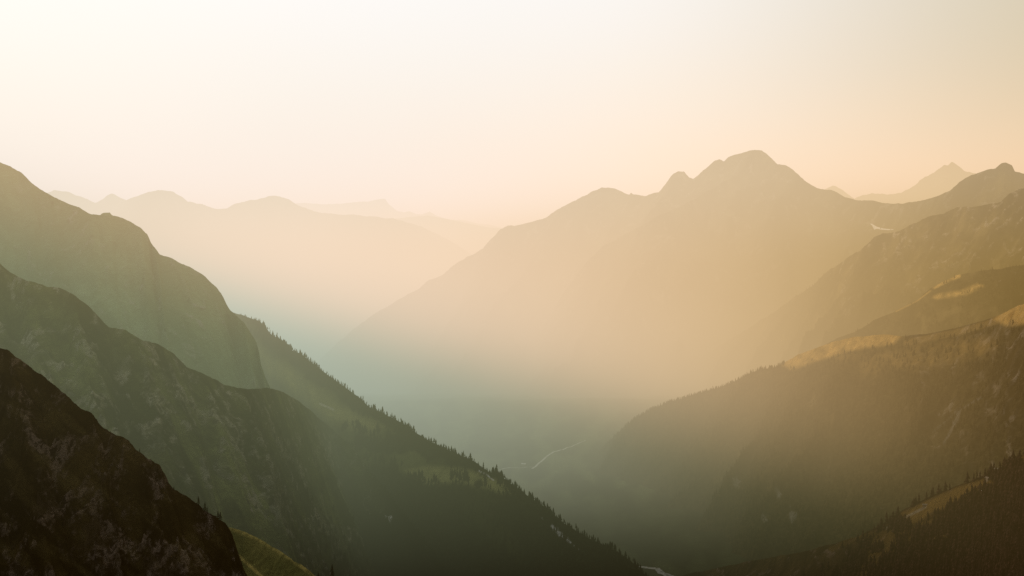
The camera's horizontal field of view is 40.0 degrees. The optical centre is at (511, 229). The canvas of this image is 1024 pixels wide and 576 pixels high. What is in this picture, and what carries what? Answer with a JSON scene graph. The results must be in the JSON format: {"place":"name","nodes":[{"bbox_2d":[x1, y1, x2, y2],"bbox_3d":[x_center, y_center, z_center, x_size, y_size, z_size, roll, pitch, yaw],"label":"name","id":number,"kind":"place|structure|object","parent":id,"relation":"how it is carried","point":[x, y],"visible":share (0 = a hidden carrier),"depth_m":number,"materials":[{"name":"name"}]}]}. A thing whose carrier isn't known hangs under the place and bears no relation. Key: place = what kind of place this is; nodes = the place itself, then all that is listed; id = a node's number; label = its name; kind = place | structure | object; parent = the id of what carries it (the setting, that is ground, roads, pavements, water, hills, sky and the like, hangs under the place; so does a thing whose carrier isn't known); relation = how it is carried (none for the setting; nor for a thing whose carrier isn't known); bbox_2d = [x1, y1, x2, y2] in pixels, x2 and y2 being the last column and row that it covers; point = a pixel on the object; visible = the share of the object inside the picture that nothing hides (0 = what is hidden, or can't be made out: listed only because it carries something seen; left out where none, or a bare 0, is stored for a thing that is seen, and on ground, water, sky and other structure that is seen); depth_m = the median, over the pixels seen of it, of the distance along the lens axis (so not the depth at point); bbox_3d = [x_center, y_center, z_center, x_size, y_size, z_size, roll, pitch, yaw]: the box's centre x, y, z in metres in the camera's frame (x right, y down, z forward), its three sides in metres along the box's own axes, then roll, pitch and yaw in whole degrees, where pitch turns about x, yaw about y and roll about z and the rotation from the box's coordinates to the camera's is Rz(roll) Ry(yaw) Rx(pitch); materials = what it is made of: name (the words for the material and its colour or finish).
{"place":"outdoors","nodes":[
{"label":"outdoors","id":0,"kind":"place"},
{"bbox_2d":[0,348,246,575],"bbox_3d":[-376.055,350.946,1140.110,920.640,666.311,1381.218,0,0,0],"label":"dark rocky slope","id":1,"kind":"structure","parent":0,"point":[83,492],"depth_m":915.18,"materials":[{"name":"brown stone"}]},
{"bbox_2d":[0,162,270,388],"bbox_3d":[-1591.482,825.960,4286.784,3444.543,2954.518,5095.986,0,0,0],"label":"mountain","id":2,"kind":"structure","parent":0,"point":[111,271],"depth_m":3567.47,"materials":[{"name":"green plant"}]},
{"bbox_2d":[0,264,450,575],"bbox_3d":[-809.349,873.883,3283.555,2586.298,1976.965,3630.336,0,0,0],"label":"rocky green slope","id":3,"kind":"structure","parent":0,"point":[257,463],"depth_m":2483.83,"materials":[{"name":"green plant"}]},
{"bbox_2d":[48,190,471,363],"bbox_3d":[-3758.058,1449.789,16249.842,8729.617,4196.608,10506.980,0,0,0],"label":"misty range","id":4,"kind":"structure","parent":0,"point":[316,287],"depth_m":14394.93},
{"bbox_2d":[228,527,314,575],"bbox_3d":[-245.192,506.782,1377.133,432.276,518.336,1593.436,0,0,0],"label":"grassy knoll","id":5,"kind":"structure","parent":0,"point":[258,557],"depth_m":1252.10,"materials":[{"name":"green plant"}]},
{"bbox_2d":[329,565,334,575],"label":"conifer tree","id":6,"kind":"object","parent":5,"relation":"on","point":[331,573],"visible":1,"depth_m":1199.53,"materials":[{"name":"green plant"}]},
{"bbox_2d":[296,199,502,228],"bbox_3d":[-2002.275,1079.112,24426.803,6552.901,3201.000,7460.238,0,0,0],"label":"pale far range","id":7,"kind":"structure","parent":0,"point":[382,208],"depth_m":23903.90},
{"bbox_2d":[234,313,644,575],"bbox_3d":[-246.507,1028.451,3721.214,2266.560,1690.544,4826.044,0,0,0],"label":"wooded ridge","id":8,"kind":"structure","parent":0,"point":[329,407],"depth_m":3287.74,"materials":[{"name":"green plant"}]},
{"bbox_2d":[396,216,499,254],"bbox_3d":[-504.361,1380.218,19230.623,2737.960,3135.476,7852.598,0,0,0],"label":"misty shoulder","id":9,"kind":"object","parent":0,"point":[472,239],"visible":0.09,"depth_m":18818.54},
{"bbox_2d":[0,0,1023,227],"label":"sky","id":10,"kind":"structure","parent":0,"point":[499,113],"materials":[{"name":"beige"}]},
{"bbox_2d":[354,393,748,575],"bbox_3d":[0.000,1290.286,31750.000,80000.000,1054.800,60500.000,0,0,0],"label":"valley floor","id":11,"kind":"structure","parent":0,"point":[642,525],"depth_m":5551.31,"materials":[{"name":"green plant"}]},
{"bbox_2d":[241,236,1023,575],"bbox_3d":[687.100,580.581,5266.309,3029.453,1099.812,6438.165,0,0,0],"label":"conifer forest","id":12,"kind":"object","parent":11,"relation":"on","point":[951,514],"visible":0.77,"depth_m":3360.52,"materials":[{"name":"green plant"}]},
{"bbox_2d":[531,440,585,468],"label":"valley road","id":13,"kind":"structure","parent":0,"point":[544,458],"depth_m":5561.54,"materials":[{"name":"grey asphalt"}]},
{"bbox_2d":[519,171,746,397],"bbox_3d":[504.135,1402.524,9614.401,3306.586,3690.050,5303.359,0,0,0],"label":"mountain buttress","id":14,"kind":"structure","parent":0,"point":[627,304],"depth_m":9012.72,"materials":[{"name":"beige stone"}]},
{"bbox_2d":[641,566,672,575],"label":"river","id":15,"kind":"structure","parent":0,"point":[659,570],"depth_m":3634.59,"materials":[{"name":"grey liquid"}]},
{"bbox_2d":[317,150,1023,395],"bbox_3d":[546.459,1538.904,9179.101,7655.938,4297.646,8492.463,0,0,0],"label":"great mountain","id":16,"kind":"structure","parent":0,"point":[773,236],"depth_m":9667.72,"materials":[{"name":"beige stone"}]},
{"bbox_2d":[870,223,892,229],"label":"snow patch","id":17,"kind":"object","parent":16,"relation":"on","point":[875,227],"visible":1,"depth_m":9214.95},
{"bbox_2d":[595,304,1023,560],"bbox_3d":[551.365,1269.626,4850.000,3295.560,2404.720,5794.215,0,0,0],"label":"forested spur","id":18,"kind":"structure","parent":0,"point":[826,530],"depth_m":4017.88,"materials":[{"name":"plant"}]},
{"bbox_2d":[683,454,1023,575],"bbox_3d":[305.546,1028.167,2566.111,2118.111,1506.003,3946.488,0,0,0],"label":"slope","id":19,"kind":"structure","parent":0,"point":[808,562],"depth_m":2812.99,"materials":[{"name":"plant"}]},
{"bbox_2d":[691,188,1023,392],"bbox_3d":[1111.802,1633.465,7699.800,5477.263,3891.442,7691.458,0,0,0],"label":"shoulder","id":20,"kind":"object","parent":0,"point":[964,234],"visible":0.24,"depth_m":6642.92},
{"bbox_2d":[824,162,975,203],"bbox_3d":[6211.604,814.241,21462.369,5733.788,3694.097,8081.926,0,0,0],"label":"peaks","id":21,"kind":"object","parent":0,"point":[944,179],"visible":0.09,"depth_m":20886.67,"materials":[{"name":"beige stone"}]},
{"bbox_2d":[825,265,1023,344],"bbox_3d":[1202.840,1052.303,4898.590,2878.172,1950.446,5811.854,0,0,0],"label":"alpine shelf","id":22,"kind":"object","parent":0,"point":[939,297],"visible":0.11,"depth_m":5177.72,"materials":[{"name":"brown plant"}]}
]}

